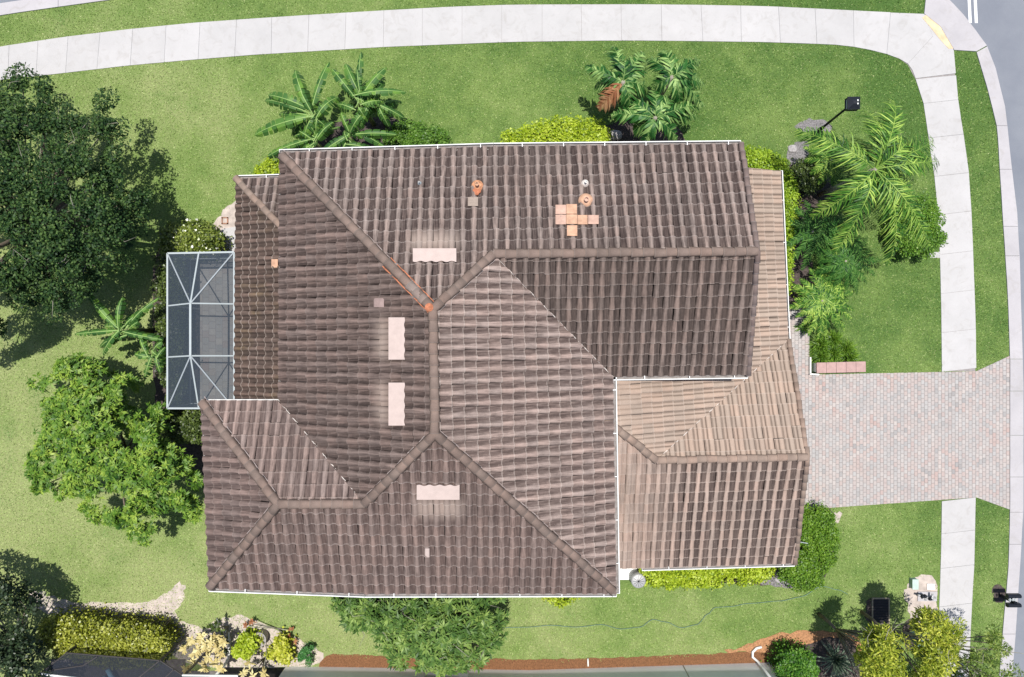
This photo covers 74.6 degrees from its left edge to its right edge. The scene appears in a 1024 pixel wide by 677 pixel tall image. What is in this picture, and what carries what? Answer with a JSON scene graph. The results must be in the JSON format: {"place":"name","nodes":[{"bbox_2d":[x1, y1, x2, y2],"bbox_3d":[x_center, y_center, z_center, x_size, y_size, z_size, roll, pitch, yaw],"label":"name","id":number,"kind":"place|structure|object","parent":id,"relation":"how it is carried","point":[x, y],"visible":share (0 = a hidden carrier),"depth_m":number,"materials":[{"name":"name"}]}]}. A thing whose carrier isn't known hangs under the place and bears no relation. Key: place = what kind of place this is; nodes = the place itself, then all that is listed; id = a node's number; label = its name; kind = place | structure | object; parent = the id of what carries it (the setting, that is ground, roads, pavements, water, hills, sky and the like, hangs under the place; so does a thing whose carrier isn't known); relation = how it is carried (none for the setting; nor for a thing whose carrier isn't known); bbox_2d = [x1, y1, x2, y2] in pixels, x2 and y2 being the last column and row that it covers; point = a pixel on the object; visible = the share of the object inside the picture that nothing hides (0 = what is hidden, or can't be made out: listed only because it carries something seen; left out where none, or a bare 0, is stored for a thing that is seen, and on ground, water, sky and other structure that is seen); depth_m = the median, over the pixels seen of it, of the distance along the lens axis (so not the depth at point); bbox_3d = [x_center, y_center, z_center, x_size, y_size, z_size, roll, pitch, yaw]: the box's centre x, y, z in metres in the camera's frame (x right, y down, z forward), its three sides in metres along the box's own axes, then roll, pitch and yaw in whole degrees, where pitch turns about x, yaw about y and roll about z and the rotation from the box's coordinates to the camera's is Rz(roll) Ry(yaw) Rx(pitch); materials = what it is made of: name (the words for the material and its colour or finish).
{"place":"outdoors","nodes":[
{"label":"outdoors","id":0,"kind":"place"},
{"bbox_2d":[0,4,975,676],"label":"sidewalk","id":1,"kind":"structure","parent":0,"point":[906,38],"depth_m":29.97,"materials":[{"name":"concrete"}]},
{"bbox_2d":[922,15,952,48],"bbox_3d":[19.095,-13.683,29.971,0.446,0.018,2.003,-39,90,0],"label":"sidewalk ramp strip","id":2,"kind":"object","parent":1,"relation":"on","point":[937,29],"visible":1,"depth_m":29.96,"materials":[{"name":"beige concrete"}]},
{"bbox_2d":[0,0,1009,676],"bbox_3d":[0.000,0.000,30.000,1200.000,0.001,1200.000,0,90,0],"label":"ground","id":3,"kind":"structure","parent":0,"point":[132,294],"depth_m":30.00,"materials":[{"name":"green plant"}]},
{"bbox_2d":[0,567,52,676],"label":"shade tree","id":4,"kind":"object","parent":3,"relation":"on","point":[13,653],"visible":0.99,"depth_m":26.68,"materials":[{"name":"green plant"}]},
{"bbox_2d":[0,62,153,336],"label":"oak tree","id":5,"kind":"object","parent":3,"relation":"on","point":[51,235],"visible":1,"depth_m":24.96,"materials":[{"name":"green plant"}]},
{"bbox_2d":[22,351,204,547],"bbox_3d":[-16.519,4.592,27.773,7.918,4.594,8.162,0,90,0],"label":"fruit tree","id":6,"kind":"object","parent":3,"relation":"on","point":[82,466],"visible":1,"depth_m":26.59,"materials":[{"name":"green plant"}]},
{"bbox_2d":[75,295,163,354],"bbox_3d":[-16.438,-0.592,28.714,3.876,2.571,2.586,0,90,0],"label":"banana plant","id":7,"kind":"object","parent":3,"relation":"on","point":[131,320],"visible":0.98,"depth_m":27.81,"materials":[{"name":"green plant"}]},
{"bbox_2d":[51,659,216,676],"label":"neighbour patio","id":8,"kind":"structure","parent":3,"relation":"on","point":[175,664],"depth_m":29.97,"materials":[{"name":"grey concrete"}]},
{"bbox_2d":[39,634,283,676],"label":"neighbour pool cage","id":9,"kind":"object","parent":3,"relation":"on","point":[68,663],"visible":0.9,"depth_m":27.60,"materials":[{"name":"black metal"}]},
{"bbox_2d":[30,581,323,667],"bbox_3d":[-14.900,12.586,30.014,13.356,0.040,3.379,20,90,0],"label":"sand patch","id":10,"kind":"object","parent":3,"relation":"on","point":[175,601],"visible":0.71,"depth_m":29.99,"materials":[{"name":"beige sand"}]},
{"bbox_2d":[32,600,192,661],"bbox_3d":[-17.328,13.022,29.035,6.386,2.110,3.055,0,90,0],"label":"hedge","id":11,"kind":"object","parent":10,"relation":"on","point":[61,634],"visible":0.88,"depth_m":28.33,"materials":[{"name":"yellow plant"}]},
{"bbox_2d":[178,632,228,673],"bbox_3d":[-13.117,13.427,29.171,2.147,1.691,1.821,0,90,0],"label":"croton","id":12,"kind":"object","parent":10,"relation":"on","point":[217,641],"visible":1,"depth_m":28.64,"materials":[{"name":"beige plant"}]},
{"bbox_2d":[206,618,231,653],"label":"shrub","id":13,"kind":"object","parent":10,"relation":"on","point":[217,627],"visible":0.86,"depth_m":29.22,"materials":[{"name":"green plant"}]},
{"bbox_2d":[216,631,230,673],"bbox_3d":[-12.622,13.714,28.839,0.248,2.277,1.486,-2,90,0],"label":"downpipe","id":14,"kind":"object","parent":10,"relation":"on","point":[228,656],"visible":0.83,"depth_m":29.78,"materials":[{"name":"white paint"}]},
{"bbox_2d":[229,624,267,660],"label":"shrub","id":15,"kind":"object","parent":10,"relation":"on","point":[244,647],"visible":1,"depth_m":29.14,"materials":[{"name":"green plant"}]},
{"bbox_2d":[239,657,268,676],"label":"croton","id":16,"kind":"object","parent":10,"relation":"on","point":[244,672],"visible":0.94,"depth_m":28.64,"materials":[{"name":"beige plant"}]},
{"bbox_2d":[253,629,268,646],"bbox_3d":[-11.112,13.233,29.677,0.658,0.646,0.667,-29,90,0],"label":"plant pot","id":17,"kind":"object","parent":10,"relation":"on","point":[263,635],"visible":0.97,"depth_m":29.58,"materials":[{"name":"grey concrete"}]},
{"bbox_2d":[263,626,298,666],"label":"shrub","id":18,"kind":"object","parent":10,"relation":"on","point":[281,652],"visible":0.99,"depth_m":29.18,"materials":[{"name":"yellow plant"}]},
{"bbox_2d":[297,641,317,667],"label":"shrub","id":19,"kind":"object","parent":10,"relation":"on","point":[303,653],"visible":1,"depth_m":29.46,"materials":[{"name":"green plant"}]},
{"bbox_2d":[151,246,203,477],"bbox_3d":[-14.657,0.962,30.012,2.956,0.040,11.025,0,90,0],"label":"planting bed","id":20,"kind":"object","parent":3,"relation":"on","point":[195,450],"visible":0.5,"depth_m":29.99,"materials":[{"name":"soil"}]},
{"bbox_2d":[135,338,165,376],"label":"banana plant","id":21,"kind":"object","parent":20,"relation":"on","point":[144,354],"visible":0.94,"depth_m":28.26,"materials":[{"name":"green plant"}]},
{"bbox_2d":[149,251,199,412],"bbox_3d":[-14.789,-0.330,29.336,2.041,1.507,7.366,0,90,0],"label":"hedge","id":22,"kind":"object","parent":20,"relation":"on","point":[160,288],"visible":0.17,"depth_m":28.83,"materials":[{"name":"green plant"}]},
{"bbox_2d":[155,407,201,446],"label":"shrub","id":23,"kind":"object","parent":20,"relation":"on","point":[187,427],"visible":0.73,"depth_m":28.66,"materials":[{"name":"green plant"}]},
{"bbox_2d":[157,218,232,264],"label":"shrub","id":24,"kind":"object","parent":3,"relation":"on","point":[199,235],"visible":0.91,"depth_m":28.77,"materials":[{"name":"green plant"}]},
{"bbox_2d":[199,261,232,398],"bbox_3d":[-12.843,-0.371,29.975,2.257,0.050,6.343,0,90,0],"label":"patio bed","id":25,"kind":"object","parent":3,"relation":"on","point":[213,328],"visible":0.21,"depth_m":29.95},
{"bbox_2d":[166,251,234,408],"bbox_3d":[-12.590,-0.337,28.179,2.764,3.642,6.391,0,90,0],"label":"pool cage","id":26,"kind":"object","parent":25,"relation":"on","point":[182,336],"visible":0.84,"depth_m":27.91,"materials":[{"name":"white metal"}]},
{"bbox_2d":[199,261,235,400],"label":"patio","id":27,"kind":"structure","parent":25,"relation":"on","point":[212,338],"depth_m":29.94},
{"bbox_2d":[213,201,235,250],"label":"planting bed","id":28,"kind":"object","parent":3,"relation":"on","point":[229,211],"visible":0.29,"depth_m":29.99,"materials":[{"name":"stone"}]},
{"bbox_2d":[221,217,228,223],"bbox_3d":[-12.800,-5.257,29.970,0.300,0.060,0.310,0,90,0],"label":"access cover","id":29,"kind":"object","parent":28,"relation":"on","point":[224,220],"visible":1,"depth_m":29.94,"materials":[{"name":"concrete"}]},
{"bbox_2d":[222,227,235,264],"bbox_3d":[-12.586,-4.057,29.975,0.714,0.050,1.886,0,90,0],"label":"concrete pad","id":30,"kind":"object","parent":3,"relation":"on","point":[230,231],"visible":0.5,"depth_m":29.95,"materials":[{"name":"concrete"}]},
{"bbox_2d":[252,155,278,174],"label":"shrub","id":31,"kind":"object","parent":3,"relation":"on","point":[267,166],"visible":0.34,"depth_m":29.03,"materials":[{"name":"green plant"}]},
{"bbox_2d":[243,619,297,644],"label":"shrub","id":32,"kind":"object","parent":3,"relation":"on","point":[271,627],"visible":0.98,"depth_m":29.72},
{"bbox_2d":[296,117,401,148],"bbox_3d":[-7.160,-8.178,30.014,5.250,0.040,3.422,0,90,0],"label":"planting bed","id":33,"kind":"object","parent":3,"relation":"on","point":[367,125],"visible":0.08,"depth_m":29.99,"materials":[{"name":"green plant"}]},
{"bbox_2d":[255,62,339,138],"bbox_3d":[-8.942,-9.848,28.536,3.596,2.928,3.052,0,90,0],"label":"banana plant","id":34,"kind":"object","parent":33,"relation":"on","point":[298,117],"visible":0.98,"depth_m":27.42,"materials":[{"name":"green plant"}]},
{"bbox_2d":[267,121,339,157],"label":"banana plant","id":35,"kind":"object","parent":33,"relation":"on","point":[319,135],"visible":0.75,"depth_m":27.96,"materials":[{"name":"green plant"}]},
{"bbox_2d":[323,108,396,147],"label":"banana plant","id":36,"kind":"object","parent":33,"relation":"on","point":[370,136],"visible":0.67,"depth_m":27.97,"materials":[{"name":"green plant"}]},
{"bbox_2d":[331,52,405,126],"bbox_3d":[-6.027,-10.240,28.366,2.795,3.267,2.252,-29,90,0],"label":"banana plant","id":37,"kind":"object","parent":33,"relation":"on","point":[358,90],"visible":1,"depth_m":26.96,"materials":[{"name":"green plant"}]},
{"bbox_2d":[349,77,403,134],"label":"banana plant","id":38,"kind":"object","parent":33,"relation":"on","point":[382,109],"visible":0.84,"depth_m":27.55,"materials":[{"name":"green plant"}]},
{"bbox_2d":[380,118,452,145],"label":"shrub","id":39,"kind":"object","parent":3,"relation":"on","point":[418,135],"visible":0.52,"depth_m":29.04,"materials":[{"name":"green plant"}]},
{"bbox_2d":[327,596,509,676],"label":"broadleaf tree","id":40,"kind":"object","parent":3,"relation":"on","point":[423,643],"visible":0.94,"depth_m":26.61,"materials":[{"name":"green plant"}]},
{"bbox_2d":[198,140,809,597],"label":"house","id":41,"kind":"structure","parent":3,"relation":"on","point":[524,370],"depth_m":23.81,"materials":[{"name":"tile"}]},
{"bbox_2d":[0,0,1023,676],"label":"kerb","id":42,"kind":"structure","parent":3,"relation":"on","point":[952,22],"depth_m":29.95,"materials":[{"name":"concrete"}]},
{"bbox_2d":[279,663,777,676],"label":"neighbour house","id":43,"kind":"structure","parent":3,"relation":"on","point":[736,670],"depth_m":29.53,"materials":[{"name":"grey paint"}]},
{"bbox_2d":[424,673,468,676],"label":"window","id":44,"kind":"structure","parent":43,"relation":"in","point":[428,674],"depth_m":29.30,"materials":[{"name":"glass"}]},
{"bbox_2d":[319,651,774,669],"bbox_3d":[1.472,15.301,30.011,20.816,0.040,2.659,0,90,0],"label":"mulch bed","id":45,"kind":"object","parent":3,"relation":"on","point":[341,660],"visible":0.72,"depth_m":29.99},
{"bbox_2d":[495,113,613,142],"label":"shrub","id":46,"kind":"object","parent":3,"relation":"on","point":[578,129],"visible":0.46,"depth_m":28.91,"materials":[{"name":"green plant"}]},
{"bbox_2d":[542,597,580,608],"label":"shrub","id":47,"kind":"object","parent":3,"relation":"on","point":[558,600],"visible":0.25,"depth_m":29.59,"materials":[{"name":"green plant"}]},
{"bbox_2d":[584,45,647,112],"bbox_3d":[4.240,-10.552,28.209,2.675,3.684,2.556,0,90,0],"label":"palm tree","id":48,"kind":"object","parent":3,"relation":"on","point":[629,73],"visible":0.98,"depth_m":26.85,"materials":[{"name":"green plant"}]},
{"bbox_2d":[605,119,684,141],"bbox_3d":[5.825,-8.161,30.014,3.957,0.040,3.346,0,90,0],"label":"planting bed","id":49,"kind":"object","parent":3,"relation":"on","point":[625,129],"visible":0.15,"depth_m":29.99,"materials":[{"name":"soil"}]},
{"bbox_2d":[609,130,621,140],"bbox_3d":[4.606,-9.058,29.939,0.602,0.321,0.455,0,90,0],"label":"rock","id":50,"kind":"object","parent":49,"relation":"on","point":[617,134],"visible":0.76,"depth_m":29.83,"materials":[{"name":"stone"}]},
{"bbox_2d":[611,88,703,140],"bbox_3d":[6.016,-9.102,28.438,3.921,3.226,2.201,0,90,0],"label":"palm tree","id":51,"kind":"object","parent":49,"relation":"on","point":[643,120],"visible":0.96,"depth_m":27.11,"materials":[{"name":"green plant"}]},
{"bbox_2d":[501,586,847,628],"bbox_3d":[6.108,12.494,29.955,17.871,0.027,1.156,-7,90,0],"label":"garden hose","id":52,"kind":"object","parent":3,"relation":"on","point":[668,622],"visible":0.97,"depth_m":29.94,"materials":[{"name":"rubber"}]},
{"bbox_2d":[646,49,704,109],"bbox_3d":[6.614,-10.506,28.181,2.500,3.740,2.241,0,90,0],"label":"palm tree","id":53,"kind":"object","parent":3,"relation":"on","point":[682,72],"visible":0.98,"depth_m":26.71,"materials":[{"name":"green plant"}]},
{"bbox_2d":[644,508,834,585],"bbox_3d":[9.462,9.264,30.014,9.924,0.040,3.739,0,90,0],"label":"planting bed","id":54,"kind":"object","parent":3,"relation":"on","point":[736,581],"visible":0.14,"depth_m":29.99,"materials":[{"name":"soil"}]},
{"bbox_2d":[620,568,643,579],"bbox_3d":[5.200,10.472,29.945,1.371,0.050,0.543,0,90,0],"label":"concrete pad","id":55,"kind":"object","parent":54,"relation":"on","point":[624,574],"visible":0.21,"depth_m":29.92,"materials":[{"name":"white paint"}]},
{"bbox_2d":[629,569,645,587],"bbox_3d":[5.514,10.571,29.582,0.640,0.676,0.640,0,90,0],"label":"air conditioner","id":56,"kind":"object","parent":55,"relation":"on","point":[637,579],"visible":0.94,"depth_m":29.27,"materials":[{"name":"white metal"}]},
{"bbox_2d":[638,567,776,591],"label":"hedge","id":57,"kind":"object","parent":54,"relation":"on","point":[675,579],"visible":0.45,"depth_m":29.19,"materials":[{"name":"green plant"}]},
{"bbox_2d":[761,570,792,587],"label":"planting bed","id":58,"kind":"object","parent":54,"relation":"on","point":[773,583],"visible":0.37,"depth_m":29.98,"materials":[{"name":"gravel"}]},
{"bbox_2d":[773,576,787,583],"bbox_3d":[12.053,10.725,29.962,0.786,0.277,0.374,0,90,0],"label":"rock","id":59,"kind":"object","parent":58,"relation":"on","point":[775,578],"visible":0.34,"depth_m":29.88,"materials":[{"name":"stone"}]},
{"bbox_2d":[773,501,841,592],"bbox_3d":[12.803,9.104,29.247,3.038,1.667,4.373,0,90,0],"label":"hedge","id":60,"kind":"object","parent":54,"relation":"on","point":[808,570],"visible":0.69,"depth_m":28.65,"materials":[{"name":"green plant"}]},
{"bbox_2d":[744,144,802,296],"bbox_3d":[11.141,-4.975,29.325,3.139,1.538,7.062,0,90,0],"label":"hedge","id":61,"kind":"object","parent":3,"relation":"on","point":[763,158],"visible":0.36,"depth_m":28.83,"materials":[{"name":"green plant"}]},
{"bbox_2d":[725,630,861,656],"bbox_3d":[12.590,13.659,30.007,6.224,0.040,1.287,0,90,0],"label":"mulch bed","id":62,"kind":"object","parent":3,"relation":"on","point":[804,636],"visible":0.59,"depth_m":29.99,"materials":[{"name":"brown wood"}]},
{"bbox_2d":[751,646,770,676],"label":"downpipe","id":63,"kind":"object","parent":62,"relation":"on","point":[757,661],"visible":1,"depth_m":29.74,"materials":[{"name":"metal"}]},
{"bbox_2d":[761,636,819,676],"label":"shrub","id":64,"kind":"object","parent":62,"relation":"on","point":[797,661],"visible":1,"depth_m":28.63,"materials":[{"name":"green plant"}]},
{"bbox_2d":[787,141,808,164],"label":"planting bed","id":65,"kind":"object","parent":3,"relation":"on","point":[800,153],"visible":0.69,"depth_m":29.99,"materials":[{"name":"gravel"}]},
{"bbox_2d":[788,145,796,151],"bbox_3d":[12.509,-8.473,29.997,0.407,0.206,0.345,0,90,0],"label":"rock","id":66,"kind":"object","parent":65,"relation":"on","point":[792,148],"visible":1,"depth_m":29.92,"materials":[{"name":"stone"}]},
{"bbox_2d":[787,164,832,322],"bbox_3d":[13.222,-3.476,30.014,2.264,0.040,9.058,0,90,0],"label":"planting bed","id":67,"kind":"object","parent":3,"relation":"on","point":[812,200],"visible":0.21,"depth_m":29.99,"materials":[{"name":"soil"}]},
{"bbox_2d":[788,157,830,200],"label":"shrub","id":68,"kind":"object","parent":67,"relation":"on","point":[807,181],"visible":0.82,"depth_m":29.12,"materials":[{"name":"green plant"}]},
{"bbox_2d":[785,200,847,269],"bbox_3d":[12.965,-4.488,29.317,3.181,1.469,3.088,0,90,0],"label":"palm tree","id":69,"kind":"object","parent":67,"relation":"on","point":[806,230],"visible":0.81,"depth_m":28.70,"materials":[{"name":"green plant"}]},
{"bbox_2d":[789,266,854,339],"bbox_3d":[13.404,-1.556,29.426,3.032,1.253,3.221,0,90,0],"label":"palm tree","id":70,"kind":"object","parent":67,"relation":"on","point":[814,296],"visible":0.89,"depth_m":28.93,"materials":[{"name":"green plant"}]},
{"bbox_2d":[802,128,862,185],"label":"palm tree","id":71,"kind":"object","parent":67,"relation":"on","point":[828,165],"visible":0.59,"depth_m":28.48,"materials":[{"name":"green plant"}]},
{"bbox_2d":[794,97,939,266],"bbox_3d":[14.287,-5.963,27.438,5.381,5.225,6.327,-17,90,0],"label":"palm tree","id":72,"kind":"object","parent":67,"relation":"on","point":[880,185],"visible":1,"depth_m":25.38,"materials":[{"name":"green plant"}]},
{"bbox_2d":[794,118,831,132],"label":"planting bed","id":73,"kind":"object","parent":3,"relation":"on","point":[809,123],"visible":0.76,"depth_m":29.99,"materials":[{"name":"grey gravel"}]},
{"bbox_2d":[817,97,859,131],"bbox_3d":[13.604,-9.377,28.320,0.500,3.360,0.500,0,90,0],"label":"lamp post","id":74,"kind":"object","parent":73,"relation":"on","point":[852,103],"visible":0.94,"depth_m":26.73,"materials":[{"name":"black metal"}]},
{"bbox_2d":[808,357,818,374],"bbox_3d":[13.421,1.229,29.900,0.420,0.200,0.801,0,90,0],"label":"garden edging","id":75,"kind":"object","parent":3,"relation":"on","point":[809,366],"visible":1,"depth_m":29.84,"materials":[{"name":"white paint"}]},
{"bbox_2d":[809,333,830,355],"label":"border grass","id":76,"kind":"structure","parent":3,"relation":"on","point":[819,345],"depth_m":29.73,"materials":[{"name":"green plant"}]},
{"bbox_2d":[807,343,832,363],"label":"border grass","id":77,"kind":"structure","parent":3,"relation":"on","point":[822,357],"depth_m":29.73,"materials":[{"name":"green plant"}]},
{"bbox_2d":[801,637,863,676],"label":"mulch bed","id":78,"kind":"object","parent":3,"relation":"on","point":[819,649],"visible":0.45,"depth_m":29.98,"materials":[{"name":"soil"}]},
{"bbox_2d":[818,640,856,676],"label":"yucca","id":79,"kind":"object","parent":78,"relation":"on","point":[838,662],"visible":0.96,"depth_m":29.13,"materials":[{"name":"green plant"}]},
{"bbox_2d":[821,328,843,349],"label":"border grass","id":80,"kind":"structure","parent":3,"relation":"on","point":[834,337],"depth_m":29.73,"materials":[{"name":"green plant"}]},
{"bbox_2d":[825,345,842,361],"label":"border grass","id":81,"kind":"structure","parent":3,"relation":"on","point":[835,354],"depth_m":29.71,"materials":[{"name":"green plant"}]},
{"bbox_2d":[834,511,841,522],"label":"planting bed","id":82,"kind":"object","parent":3,"relation":"on","point":[838,514],"visible":0.7,"depth_m":29.99,"materials":[{"name":"stone"}]},
{"bbox_2d":[812,361,865,372],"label":"garden wall","id":83,"kind":"structure","parent":3,"relation":"on","point":[834,367],"depth_m":29.45,"materials":[{"name":"pink brick"}]},
{"bbox_2d":[837,336,856,360],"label":"border grass","id":84,"kind":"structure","parent":3,"relation":"on","point":[845,347],"depth_m":29.72,"materials":[{"name":"green plant"}]},
{"bbox_2d":[814,229,880,293],"bbox_3d":[14.391,-3.399,29.208,2.738,1.688,2.817,40,90,0],"label":"palm tree","id":85,"kind":"object","parent":3,"relation":"on","point":[850,255],"visible":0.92,"depth_m":28.55,"materials":[{"name":"green plant"}]},
{"bbox_2d":[840,348,862,361],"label":"border grass","id":86,"kind":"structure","parent":3,"relation":"on","point":[852,356],"depth_m":29.70,"materials":[{"name":"green plant"}]},
{"bbox_2d":[817,612,911,676],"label":"ornamental tree","id":87,"kind":"object","parent":3,"relation":"on","point":[883,639],"visible":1,"depth_m":25.82,"materials":[{"name":"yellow plant"}]},
{"bbox_2d":[865,598,870,622],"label":"planting bed","id":88,"kind":"object","parent":3,"relation":"on","point":[868,607],"visible":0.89,"depth_m":29.99,"materials":[{"name":"soil"}]},
{"bbox_2d":[871,597,889,624],"bbox_3d":[16.430,12.151,29.960,0.790,0.080,1.190,0,90,0],"label":"ground vault","id":89,"kind":"object","parent":88,"relation":"on","point":[880,610],"visible":0.91,"depth_m":29.95,"materials":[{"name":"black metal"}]},
{"bbox_2d":[902,618,918,650],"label":"planting bed","id":90,"kind":"object","parent":3,"relation":"on","point":[906,626],"visible":0.32,"depth_m":29.98,"materials":[{"name":"soil"}]},
{"bbox_2d":[921,623,1023,676],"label":"ornamental tree","id":91,"kind":"object","parent":90,"relation":"on","point":[966,662],"visible":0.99,"depth_m":26.61,"materials":[{"name":"green plant"}]},
{"bbox_2d":[878,190,948,264],"bbox_3d":[17.576,-4.840,29.237,2.792,1.670,3.352,0,90,0],"label":"shrub","id":92,"kind":"object","parent":3,"relation":"on","point":[909,248],"visible":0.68,"depth_m":28.75,"materials":[{"name":"green plant"}]},
{"bbox_2d":[860,605,967,676],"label":"ornamental tree","id":93,"kind":"object","parent":3,"relation":"on","point":[945,639],"visible":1,"depth_m":25.62,"materials":[{"name":"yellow plant"}]},
{"bbox_2d":[869,659,959,676],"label":"ornamental tree","id":94,"kind":"object","parent":3,"relation":"on","point":[916,666],"visible":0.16,"depth_m":27.73,"materials":[{"name":"green plant"}]},
{"bbox_2d":[904,574,937,628],"bbox_3d":[18.252,11.876,30.014,1.528,0.040,2.694,0,90,0],"label":"gravel bed","id":95,"kind":"object","parent":3,"relation":"on","point":[911,594],"visible":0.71,"depth_m":29.99,"materials":[{"name":"beige gravel"}]},
{"bbox_2d":[909,578,918,589],"bbox_3d":[17.850,10.880,29.861,0.270,0.277,0.450,0,90,0],"label":"utility box","id":96,"kind":"object","parent":95,"relation":"on","point":[913,583],"visible":1,"depth_m":29.72,"materials":[{"name":"plastic"}]},
{"bbox_2d":[917,591,936,600],"bbox_3d":[18.432,11.498,29.803,1.015,0.446,0.425,0,90,0],"label":"water valve","id":97,"kind":"object","parent":95,"relation":"on","point":[926,595],"visible":1,"depth_m":29.95,"materials":[{"name":"metal"}]},
{"bbox_2d":[927,583,934,589],"bbox_3d":[18.677,11.063,29.962,0.340,0.076,0.260,0,90,0],"label":"meter cover","id":98,"kind":"object","parent":95,"relation":"on","point":[930,586],"visible":1,"depth_m":29.94,"materials":[{"name":"white paint"}]},
{"bbox_2d":[992,584,1005,602],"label":"planting bed","id":99,"kind":"object","parent":3,"relation":"on","point":[997,589],"visible":0.9,"depth_m":29.99,"materials":[{"name":"soil"}]},
{"bbox_2d":[999,593,1021,606],"bbox_3d":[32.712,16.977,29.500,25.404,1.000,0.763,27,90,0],"label":"mailbox post","id":100,"kind":"object","parent":3,"relation":"on","point":[1009,597],"visible":1,"depth_m":29.10,"materials":[{"name":"black metal"}]},
{"bbox_2d":[789,307,1009,508],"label":"driveway","id":101,"kind":"structure","parent":0,"point":[834,436],"depth_m":29.96,"materials":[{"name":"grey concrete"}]},
{"bbox_2d":[796,319,810,335],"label":"fern","id":102,"kind":"object","parent":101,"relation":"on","point":[805,327],"visible":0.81,"depth_m":29.82,"materials":[{"name":"plant"}]},
{"bbox_2d":[950,0,1023,676],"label":"street","id":103,"kind":"structure","parent":0,"point":[999,27],"depth_m":29.98,"materials":[{"name":"grey asphalt"}]},
{"bbox_2d":[968,0,977,22],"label":"road marking","id":104,"kind":"object","parent":103,"relation":"on","point":[975,11],"visible":1,"depth_m":29.97,"materials":[{"name":"paint"}]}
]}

